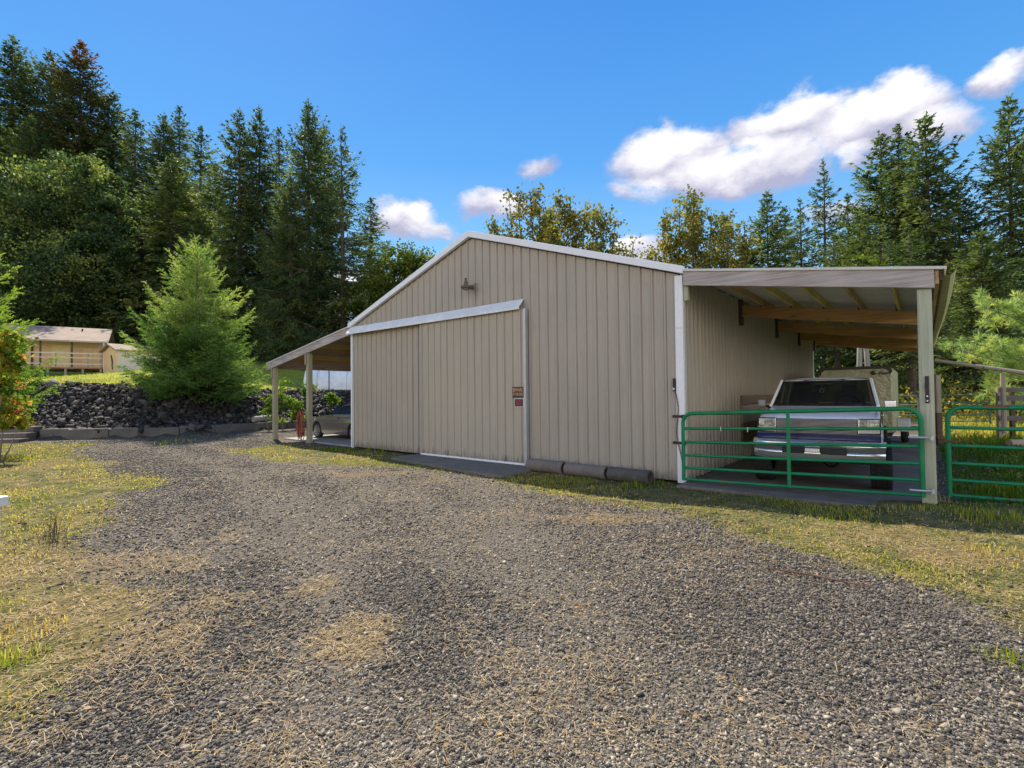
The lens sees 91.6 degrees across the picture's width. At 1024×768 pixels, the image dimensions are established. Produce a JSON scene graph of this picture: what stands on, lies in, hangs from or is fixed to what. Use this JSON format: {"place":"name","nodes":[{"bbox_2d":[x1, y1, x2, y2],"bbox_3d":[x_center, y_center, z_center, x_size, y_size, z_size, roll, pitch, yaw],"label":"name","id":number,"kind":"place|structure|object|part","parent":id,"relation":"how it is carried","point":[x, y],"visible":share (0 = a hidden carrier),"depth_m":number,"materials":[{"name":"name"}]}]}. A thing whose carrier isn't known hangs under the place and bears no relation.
{"place":"outdoors","nodes":[
{"label":"outdoors","id":0,"kind":"place"},
{"bbox_2d":[0,311,1023,767],"bbox_3d":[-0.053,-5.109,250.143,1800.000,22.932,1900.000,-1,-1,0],"label":"ground","id":1,"kind":"structure","parent":0,"point":[732,515],"depth_m":3.83,"materials":[{"name":"gravel"}]},
{"bbox_2d":[0,495,8,510],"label":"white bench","id":2,"kind":"object","parent":1,"relation":"on","point":[4,500],"visible":0.97,"depth_m":4.93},
{"bbox_2d":[0,438,28,442],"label":"timber step","id":3,"kind":"object","parent":1,"relation":"on","point":[15,440],"visible":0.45,"depth_m":17.38,"materials":[{"name":"grey wood"}]},
{"bbox_2d":[0,432,35,440],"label":"timber step","id":4,"kind":"object","parent":1,"relation":"on","point":[31,436],"visible":0.56,"depth_m":17.76,"materials":[{"name":"grey wood"}]},
{"bbox_2d":[0,326,38,461],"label":"autumn shrub","id":5,"kind":"object","parent":1,"relation":"on","point":[12,362],"visible":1,"depth_m":12.19,"materials":[{"name":"green plant"}]},
{"bbox_2d":[0,426,42,436],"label":"timber step","id":6,"kind":"object","parent":1,"relation":"on","point":[33,429],"visible":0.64,"depth_m":18.14,"materials":[{"name":"grey wood"}]},
{"bbox_2d":[0,253,65,409],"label":"spruce tree","id":7,"kind":"object","parent":1,"relation":"on","point":[25,375],"visible":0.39,"depth_m":13.96,"materials":[{"name":"plant"}]},
{"bbox_2d":[0,34,66,289],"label":"fir tree","id":8,"kind":"object","parent":1,"relation":"on","point":[14,73],"visible":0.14,"depth_m":81.11,"materials":[{"name":"green plant"}]},
{"bbox_2d":[12,512,70,558],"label":"dead stalks","id":9,"kind":"object","parent":1,"relation":"on","point":[52,530],"visible":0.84,"depth_m":5.30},
{"bbox_2d":[0,114,83,311],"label":"fir tree","id":10,"kind":"object","parent":1,"relation":"on","point":[24,142],"visible":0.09,"depth_m":67.29,"materials":[{"name":"green plant"}]},
{"bbox_2d":[1,48,88,146],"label":"fir tree","id":11,"kind":"object","parent":1,"relation":"on","point":[51,53],"visible":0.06,"depth_m":85.94,"materials":[{"name":"green plant"}]},
{"bbox_2d":[2,324,114,375],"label":"cabin","id":12,"kind":"object","parent":1,"relation":"on","point":[76,349],"visible":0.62,"depth_m":42.67,"materials":[{"name":"beige"}]},
{"bbox_2d":[52,345,69,366],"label":"door","id":13,"kind":"structure","parent":12,"relation":"in","point":[55,348],"depth_m":42.64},
{"bbox_2d":[83,348,92,367],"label":"door","id":14,"kind":"structure","parent":12,"relation":"in","point":[85,350],"depth_m":43.61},
{"bbox_2d":[93,349,99,367],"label":"door","id":15,"kind":"structure","parent":12,"relation":"in","point":[95,361],"depth_m":43.94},
{"bbox_2d":[3,39,144,276],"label":"fir tree","id":16,"kind":"object","parent":1,"relation":"on","point":[71,86],"visible":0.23,"depth_m":81.50,"materials":[{"name":"green plant"}]},
{"bbox_2d":[0,148,153,340],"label":"maple tree","id":17,"kind":"object","parent":1,"relation":"on","point":[76,246],"visible":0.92,"depth_m":58.38,"materials":[{"name":"green plant"}]},
{"bbox_2d":[61,90,147,250],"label":"fir tree","id":18,"kind":"object","parent":1,"relation":"on","point":[114,120],"visible":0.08,"depth_m":84.76,"materials":[{"name":"green plant"}]},
{"bbox_2d":[99,343,162,372],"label":"shed","id":19,"kind":"structure","parent":1,"relation":"on","point":[113,355],"depth_m":42.26,"materials":[{"name":"beige"}]},
{"bbox_2d":[0,310,275,362],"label":"undergrowth","id":20,"kind":"object","parent":1,"relation":"on","point":[116,339],"visible":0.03,"depth_m":59.43,"materials":[{"name":"green plant"}]},
{"bbox_2d":[98,108,178,311],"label":"fir tree","id":21,"kind":"object","parent":1,"relation":"on","point":[130,167],"visible":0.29,"depth_m":78.53,"materials":[{"name":"green plant"}]},
{"bbox_2d":[113,112,203,311],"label":"fir tree","id":22,"kind":"object","parent":1,"relation":"on","point":[164,128],"visible":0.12,"depth_m":83.09,"materials":[{"name":"green plant"}]},
{"bbox_2d":[92,153,235,345],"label":"fir tree","id":23,"kind":"object","parent":1,"relation":"on","point":[160,244],"visible":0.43,"depth_m":62.65,"materials":[{"name":"green plant"}]},
{"bbox_2d":[138,105,203,241],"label":"fir tree","id":24,"kind":"object","parent":1,"relation":"on","point":[182,123],"visible":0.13,"depth_m":88.26,"materials":[{"name":"green plant"}]},
{"bbox_2d":[40,420,305,439],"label":"retaining wall","id":25,"kind":"structure","parent":1,"relation":"on","point":[76,434],"depth_m":19.04,"materials":[{"name":"concrete"}]},
{"bbox_2d":[4,378,350,435],"bbox_3d":[-10.332,0.977,27.642,34.174,2.434,8.243,0,-1,-43],"label":"rock bank","id":26,"kind":"object","parent":1,"relation":"on","point":[221,415],"visible":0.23,"depth_m":20.83,"materials":[{"name":"stone"}]},
{"bbox_2d":[111,234,269,407],"bbox_3d":[-14.160,-2.846,22.466,6.108,7.804,6.755,0,-1,-23],"label":"spruce tree","id":27,"kind":"object","parent":26,"relation":"on","point":[199,368],"visible":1,"depth_m":21.75,"materials":[{"name":"plant"}]},
{"bbox_2d":[251,415,271,421],"bbox_3d":[-11.463,1.603,23.111,0.305,0.288,1.210,-1,-1,28],"label":"log","id":28,"kind":"object","parent":26,"relation":"on","point":[257,418],"visible":0.57,"depth_m":22.70,"materials":[{"name":"grey wood"}]},
{"bbox_2d":[17,361,339,390],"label":"lawn grass","id":29,"kind":"structure","parent":1,"relation":"on","point":[95,381],"depth_m":27.16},
{"bbox_2d":[145,125,227,271],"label":"fir tree","id":30,"kind":"object","parent":1,"relation":"on","point":[195,153],"visible":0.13,"depth_m":80.99,"materials":[{"name":"green plant"}]},
{"bbox_2d":[156,162,236,319],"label":"fir tree","id":31,"kind":"object","parent":1,"relation":"on","point":[207,234],"visible":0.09,"depth_m":69.64,"materials":[{"name":"green plant"}]},
{"bbox_2d":[156,107,280,361],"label":"fir tree","id":32,"kind":"object","parent":1,"relation":"on","point":[238,260],"visible":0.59,"depth_m":50.43,"materials":[{"name":"green plant"}]},
{"bbox_2d":[178,105,294,360],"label":"fir tree","id":33,"kind":"object","parent":1,"relation":"on","point":[256,128],"visible":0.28,"depth_m":52.30,"materials":[{"name":"green plant"}]},
{"bbox_2d":[229,127,302,327],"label":"fir tree","id":34,"kind":"object","parent":1,"relation":"on","point":[278,145],"visible":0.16,"depth_m":54.98,"materials":[{"name":"green plant"}]},
{"bbox_2d":[258,394,282,430],"bbox_3d":[-10.683,1.306,21.970,1.002,1.760,0.975,-1,-1,0],"label":"leafy shrub","id":35,"kind":"object","parent":1,"relation":"on","point":[268,409],"visible":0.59,"depth_m":21.91,"materials":[{"name":"green plant"}]},
{"bbox_2d":[268,377,295,429],"bbox_3d":[-10.426,0.920,22.521,1.007,2.542,1.174,-1,-1,23],"label":"leafy shrub","id":36,"kind":"object","parent":1,"relation":"on","point":[286,403],"visible":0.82,"depth_m":22.56,"materials":[{"name":"green plant"}]},
{"bbox_2d":[237,174,330,364],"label":"fir tree","id":37,"kind":"object","parent":1,"relation":"on","point":[282,319],"visible":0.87,"depth_m":42.39,"materials":[{"name":"green plant"}]},
{"bbox_2d":[286,396,305,429],"bbox_3d":[-9.852,1.369,22.846,1.020,1.632,1.041,-1,-1,0],"label":"leafy shrub","id":38,"kind":"object","parent":1,"relation":"on","point":[293,414],"visible":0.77,"depth_m":22.67,"materials":[{"name":"green plant"}]},
{"bbox_2d":[248,98,370,351],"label":"fir tree","id":39,"kind":"object","parent":1,"relation":"on","point":[315,141],"visible":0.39,"depth_m":47.44,"materials":[{"name":"green plant"}]},
{"bbox_2d":[301,381,317,401],"bbox_3d":[-10.228,0.840,25.027,0.896,2.202,0.795,-1,-1,26],"label":"leafy shrub","id":40,"kind":"object","parent":1,"relation":"on","point":[303,393],"visible":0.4,"depth_m":24.91,"materials":[{"name":"green plant"}]},
{"bbox_2d":[284,434,356,447],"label":"lean to floor","id":41,"kind":"structure","parent":1,"relation":"on","point":[338,440],"depth_m":17.18,"materials":[{"name":"concrete"}]},
{"bbox_2d":[296,410,304,440],"bbox_3d":[-6.981,1.358,16.462,0.358,1.050,0.215,-2,-1,40],"label":"hose coil","id":42,"kind":"object","parent":41,"relation":"on","point":[300,427],"visible":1,"depth_m":16.45,"materials":[{"name":"red plastic"}]},
{"bbox_2d":[313,405,350,437],"bbox_3d":[-5.434,1.313,17.627,4.558,1.239,1.720,-2,-1,40],"label":"sedan","id":43,"kind":"object","parent":41,"relation":"on","point":[337,421],"visible":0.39,"depth_m":17.33,"materials":[{"name":"paint"}]},
{"bbox_3d":[-6.220,0.911,17.492,0.740,0.275,0.138,-2,-1,40],"label":"side window","id":44,"kind":"part","parent":43,"relation":"part of","materials":[{"name":"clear glass"}]},
{"bbox_3d":[-5.606,0.878,16.996,0.800,0.300,0.150,-2,-1,40],"label":"side window","id":45,"kind":"part","parent":43,"relation":"part of","materials":[{"name":"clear glass"}]},
{"bbox_2d":[287,123,359,329],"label":"fir tree","id":46,"kind":"object","parent":1,"relation":"on","point":[329,168],"visible":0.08,"depth_m":55.95,"materials":[{"name":"green plant"}]},
{"bbox_2d":[303,370,350,389],"bbox_3d":[-9.638,-0.443,32.536,7.200,1.652,2.340,0,-1,-6],"label":"hoop greenhouse","id":47,"kind":"object","parent":1,"relation":"on","point":[340,380],"visible":0.2,"depth_m":31.29,"materials":[{"name":"plastic"}]},
{"bbox_2d":[322,392,340,412],"bbox_3d":[-9.229,1.216,25.481,0.914,1.640,0.796,0,-1,-25],"label":"leafy shrub","id":48,"kind":"object","parent":1,"relation":"on","point":[330,397],"visible":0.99,"depth_m":25.40,"materials":[{"name":"green plant"}]},
{"bbox_2d":[274,125,398,350],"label":"fir tree","id":49,"kind":"object","parent":1,"relation":"on","point":[342,184],"visible":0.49,"depth_m":44.75,"materials":[{"name":"green plant"}]},
{"bbox_2d":[329,197,391,321],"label":"fir tree","id":50,"kind":"object","parent":1,"relation":"on","point":[370,223],"visible":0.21,"depth_m":51.91,"materials":[{"name":"green plant"}]},
{"bbox_2d":[327,238,435,326],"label":"alder tree","id":51,"kind":"object","parent":1,"relation":"on","point":[407,264],"visible":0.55,"depth_m":43.22,"materials":[{"name":"green plant"}]},
{"bbox_2d":[391,454,531,477],"bbox_3d":[-1.302,1.889,11.063,3.950,0.272,1.320,-2,-1,40],"label":"concrete apron","id":52,"kind":"object","parent":1,"relation":"on","point":[493,469],"visible":0.44,"depth_m":10.65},
{"bbox_2d":[0,116,1004,360],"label":"woods","id":53,"kind":"object","parent":1,"relation":"on","point":[100,152],"depth_m":76.89,"materials":[{"name":"plant"}]},
{"bbox_2d":[13,489,1010,752],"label":"fallen leaves","id":54,"kind":"object","parent":1,"relation":"on","point":[569,641],"visible":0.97,"depth_m":2.52,"materials":[{"name":"brown plant"}]},
{"bbox_2d":[0,453,1023,767],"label":"straw","id":55,"kind":"object","parent":1,"relation":"on","point":[586,655],"visible":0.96,"depth_m":2.97,"materials":[{"name":"plant"}]},
{"bbox_2d":[525,458,565,474],"bbox_3d":[0.674,1.627,9.860,0.860,0.266,0.266,-2,-1,41],"label":"drain pipe","id":56,"kind":"object","parent":1,"relation":"on","point":[546,466],"visible":0.92,"depth_m":9.75,"materials":[{"name":"concrete"}]},
{"bbox_2d":[484,183,643,257],"bbox_3d":[4.299,-6.553,40.567,14.103,18.699,7.177,-1,-1,0],"label":"cottonwood tree","id":57,"kind":"object","parent":1,"relation":"on","point":[549,231],"visible":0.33,"depth_m":39.18,"materials":[{"name":"green plant"}]},
{"bbox_2d":[563,462,608,479],"bbox_3d":[1.382,1.613,9.256,0.880,0.256,0.256,-2,-1,42],"label":"drain pipe","id":58,"kind":"object","parent":1,"relation":"on","point":[587,470],"visible":0.91,"depth_m":9.15,"materials":[{"name":"concrete"}]},
{"bbox_2d":[266,231,956,503],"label":"barn","id":59,"kind":"structure","parent":1,"relation":"on","point":[593,354],"depth_m":10.38,"materials":[{"name":"beige"}]},
{"bbox_2d":[461,278,473,290],"bbox_3d":[-1.038,-2.302,11.523,0.241,0.280,0.329,-2,-1,40],"label":"wall lamp","id":60,"kind":"object","parent":59,"relation":"attached to","point":[465,287],"visible":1,"depth_m":11.45,"materials":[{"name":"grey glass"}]},
{"bbox_2d":[420,308,528,465],"bbox_3d":[-0.996,0.092,11.590,3.420,3.320,0.094,-2,-1,40],"label":"sliding door","id":61,"kind":"structure","parent":59,"relation":"in","point":[470,367],"depth_m":11.42,"materials":[{"name":"beige"}]},
{"bbox_2d":[512,387,522,397],"bbox_3d":[0.124,0.176,10.613,0.300,0.230,0.009,-1,-1,40],"label":"warning sign","id":62,"kind":"object","parent":59,"relation":"attached to","point":[517,392],"visible":1,"depth_m":10.62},
{"bbox_2d":[514,398,523,406],"bbox_3d":[0.149,0.399,10.589,0.250,0.180,0.010,-2,-1,40],"label":"warning sign","id":63,"kind":"object","parent":59,"relation":"attached to","point":[518,402],"visible":1,"depth_m":10.58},
{"bbox_2d":[672,378,675,390],"bbox_3d":[2.775,0.014,8.528,0.044,0.220,0.050,-2,-1,40],"label":"metal bracket","id":64,"kind":"object","parent":59,"relation":"attached to","point":[674,384],"visible":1,"depth_m":8.52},
{"bbox_2d":[674,390,681,459],"bbox_3d":[2.842,0.826,8.465,0.150,1.461,0.031,-1,-1,40],"label":"chain","id":65,"kind":"object","parent":59,"relation":"hanging from","point":[677,423],"visible":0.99,"depth_m":8.48,"materials":[{"name":"metal"}]},
{"bbox_2d":[740,394,775,441],"bbox_3d":[7.138,0.809,13.491,0.056,1.050,6.480,-2,-1,40],"label":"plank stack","id":66,"kind":"object","parent":59,"relation":"attached to","point":[750,418],"visible":0.35,"depth_m":11.51,"materials":[{"name":"brown wood"}]},
{"bbox_2d":[672,406,935,497],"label":"pipe gate","id":67,"kind":"structure","parent":59,"relation":"attached to","point":[921,437],"depth_m":7.17,"materials":[{"name":"metal"}]},
{"bbox_2d":[898,395,918,422],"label":"pipe gate","id":68,"kind":"structure","parent":59,"relation":"attached to","point":[917,404],"depth_m":17.50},
{"bbox_2d":[925,376,929,402],"bbox_3d":[5.359,0.072,6.423,0.040,0.350,0.028,-1,-1,40],"label":"metal bracket","id":69,"kind":"object","parent":59,"relation":"attached to","point":[927,389],"visible":1,"depth_m":6.42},
{"bbox_2d":[607,466,653,484],"bbox_3d":[2.045,1.593,8.662,0.780,0.260,0.260,-2,-1,43],"label":"drain pipe","id":70,"kind":"object","parent":1,"relation":"on","point":[620,474],"visible":0.96,"depth_m":8.56,"materials":[{"name":"concrete"}]},
{"bbox_2d":[637,184,762,268],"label":"cottonwood tree","id":71,"kind":"object","parent":1,"relation":"on","point":[691,241],"visible":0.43,"depth_m":41.38,"materials":[{"name":"green plant"}]},
{"bbox_2d":[727,242,766,267],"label":"alder tree","id":72,"kind":"object","parent":1,"relation":"on","point":[749,262],"visible":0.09,"depth_m":49.60,"materials":[{"name":"green plant"}]},
{"bbox_2d":[738,189,820,377],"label":"fir tree","id":73,"kind":"object","parent":1,"relation":"on","point":[774,236],"visible":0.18,"depth_m":47.54,"materials":[{"name":"green plant"}]},
{"bbox_2d":[771,205,819,367],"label":"fir tree","id":74,"kind":"object","parent":1,"relation":"on","point":[786,233],"visible":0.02,"depth_m":53.90,"materials":[{"name":"green plant"}]},
{"bbox_2d":[766,198,834,376],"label":"fir tree","id":75,"kind":"object","parent":1,"relation":"on","point":[798,227],"visible":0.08,"depth_m":50.10,"materials":[{"name":"green plant"}]},
{"bbox_2d":[768,568,874,588],"bbox_3d":[2.492,1.569,4.048,0.740,0.016,0.028,-1,-1,37],"label":"twig","id":76,"kind":"object","parent":1,"relation":"on","point":[819,577],"visible":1,"depth_m":4.05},
{"bbox_2d":[793,157,881,376],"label":"fir tree","id":77,"kind":"object","parent":1,"relation":"on","point":[823,223],"visible":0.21,"depth_m":46.19,"materials":[{"name":"green plant"}]},
{"bbox_2d":[815,193,859,355],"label":"fir tree","id":78,"kind":"object","parent":1,"relation":"on","point":[844,215],"visible":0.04,"depth_m":52.33,"materials":[{"name":"green plant"}]},
{"bbox_2d":[814,233,875,367],"bbox_3d":[22.580,-4.004,34.332,6.122,12.757,7.201,-1,-1,-3],"label":"fir tree","id":79,"kind":"object","parent":1,"relation":"on","point":[837,353],"visible":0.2,"depth_m":34.09,"materials":[{"name":"green plant"}]},
{"bbox_2d":[841,251,885,365],"bbox_3d":[18.178,-2.398,26.196,2.949,9.131,3.169,-1,-1,34],"label":"birch tree","id":80,"kind":"object","parent":1,"relation":"on","point":[866,352],"visible":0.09,"depth_m":25.80,"materials":[{"name":"green plant"}]},
{"bbox_2d":[838,253,889,366],"bbox_3d":[18.368,-2.380,25.963,3.073,9.074,2.912,0,-1,-16],"label":"birch tree","id":81,"kind":"object","parent":1,"relation":"on","point":[859,351],"visible":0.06,"depth_m":25.91,"materials":[{"name":"green plant"}]},
{"bbox_2d":[814,210,963,401],"bbox_3d":[24.230,-4.297,34.445,9.256,16.031,9.273,-1,-1,5],"label":"fir tree","id":82,"kind":"object","parent":1,"relation":"on","point":[860,245],"visible":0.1,"depth_m":34.55,"materials":[{"name":"green plant"}]},
{"bbox_2d":[816,130,978,386],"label":"fir tree","id":83,"kind":"object","parent":1,"relation":"on","point":[882,195],"visible":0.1,"depth_m":45.71,"materials":[{"name":"green plant"}]},
{"bbox_2d":[836,222,963,366],"bbox_3d":[23.384,-3.922,30.661,7.177,12.470,6.102,-1,-1,21],"label":"fir tree","id":84,"kind":"object","parent":1,"relation":"on","point":[884,233],"visible":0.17,"depth_m":30.87,"materials":[{"name":"green plant"}]},
{"bbox_2d":[846,123,961,263],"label":"fir tree","id":85,"kind":"object","parent":1,"relation":"on","point":[898,137],"visible":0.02,"depth_m":50.19,"materials":[{"name":"green plant"}]},
{"bbox_2d":[846,234,965,406],"bbox_3d":[22.952,-3.308,29.111,5.672,11.092,6.671,-2,-1,40],"label":"fir tree","id":86,"kind":"object","parent":1,"relation":"on","point":[912,366],"visible":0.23,"depth_m":28.89,"materials":[{"name":"green plant"}]},
{"bbox_2d":[832,110,1019,401],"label":"fir tree","id":87,"kind":"object","parent":1,"relation":"on","point":[928,233],"visible":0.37,"depth_m":41.41,"materials":[{"name":"green plant"}]},
{"bbox_2d":[934,375,942,444],"bbox_3d":[11.956,0.783,13.985,0.150,2.050,0.150,-1,-1,0],"label":"fence post","id":88,"kind":"object","parent":1,"relation":"on","point":[938,408],"visible":0.6,"depth_m":13.92,"materials":[{"name":"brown wood"}]},
{"bbox_2d":[898,395,990,426],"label":"pipe gate","id":89,"kind":"structure","parent":1,"relation":"on","point":[989,414],"depth_m":19.08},
{"bbox_2d":[897,228,1023,403],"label":"fir tree","id":90,"kind":"object","parent":1,"relation":"on","point":[985,263],"visible":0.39,"depth_m":32.70,"materials":[{"name":"green plant"}]},
{"bbox_2d":[898,360,1023,422],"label":"brush","id":91,"kind":"object","parent":1,"relation":"on","point":[956,399],"visible":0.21,"depth_m":24.91,"materials":[{"name":"green plant"}]},
{"bbox_2d":[921,178,1023,380],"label":"fir tree","id":92,"kind":"object","parent":1,"relation":"on","point":[964,209],"visible":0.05,"depth_m":46.52,"materials":[{"name":"green plant"}]},
{"bbox_2d":[934,359,1023,433],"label":"pole rail","id":93,"kind":"object","parent":1,"relation":"on","point":[1003,397],"visible":0.96,"depth_m":12.57,"materials":[{"name":"grey wood"}]},
{"bbox_2d":[936,286,1023,415],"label":"pine tree","id":94,"kind":"object","parent":1,"relation":"on","point":[1012,357],"visible":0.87,"depth_m":16.30,"materials":[{"name":"green plant"}]},
{"bbox_2d":[938,414,1023,505],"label":"paddock grass","id":95,"kind":"structure","parent":1,"relation":"on","point":[977,435],"depth_m":10.98,"materials":[{"name":"plant"}]},
{"bbox_2d":[943,91,1023,385],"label":"fir tree","id":96,"kind":"object","parent":1,"relation":"on","point":[1012,242],"visible":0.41,"depth_m":39.04,"materials":[{"name":"green plant"}]},
{"bbox_2d":[945,405,1023,502],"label":"pipe gate","id":97,"kind":"structure","parent":1,"relation":"on","point":[948,446],"depth_m":6.66,"materials":[{"name":"metal"}]},
{"bbox_2d":[935,434,961,442],"bbox_3d":[5.933,0.739,6.786,0.322,0.136,0.029,-1,-1,26],"label":"chain","id":98,"kind":"object","parent":97,"relation":"attached to","point":[948,440],"visible":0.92,"depth_m":6.77,"materials":[{"name":"metal"}]},
{"bbox_2d":[962,158,1023,347],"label":"fir tree","id":99,"kind":"object","parent":1,"relation":"on","point":[994,200],"visible":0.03,"depth_m":45.58,"materials":[{"name":"green plant"}]},
{"bbox_2d":[995,387,1023,438],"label":"slat fence","id":100,"kind":"object","parent":1,"relation":"on","point":[1012,398],"visible":0.62,"depth_m":14.52,"materials":[{"name":"grey wood"}]},
{"bbox_2d":[1006,439,1023,446],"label":"log","id":101,"kind":"object","parent":1,"relation":"on","point":[1013,442],"visible":0.72,"depth_m":12.49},
{"bbox_2d":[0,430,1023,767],"bbox_3d":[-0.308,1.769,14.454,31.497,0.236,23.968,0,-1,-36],"label":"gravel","id":102,"kind":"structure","parent":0,"point":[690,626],"depth_m":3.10,"materials":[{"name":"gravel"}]},
{"bbox_2d":[0,430,1023,767],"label":"grass","id":103,"kind":"structure","parent":0,"point":[1014,516],"depth_m":6.11,"materials":[{"name":"plant"}]},
{"bbox_2d":[0,0,1023,370],"label":"sky","id":104,"kind":"structure","parent":0,"point":[449,106],"materials":[{"name":"blue"}]},
{"bbox_2d":[677,433,921,505],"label":"carport floor","id":105,"kind":"structure","parent":0,"point":[823,497],"depth_m":8.23,"materials":[{"name":"concrete"}]},
{"bbox_2d":[753,377,895,489],"bbox_3d":[6.049,0.759,9.552,2.055,1.773,5.328,-1,-1,36],"label":"pickup truck","id":106,"kind":"object","parent":105,"relation":"on","point":[825,392],"visible":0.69,"depth_m":7.80,"materials":[{"name":"silver and blue car paint"},{"name":"glass"},{"name":"chrome"}]},
{"bbox_2d":[818,366,910,441],"bbox_3d":[9.869,0.617,14.130,2.200,2.128,4.816,-2,-1,40],"label":"cargo trailer","id":107,"kind":"object","parent":105,"relation":"on","point":[885,379],"visible":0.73,"depth_m":12.96,"materials":[{"name":"tan canvas"},{"name":"black metal"},{"name":"rubber"}]}
]}

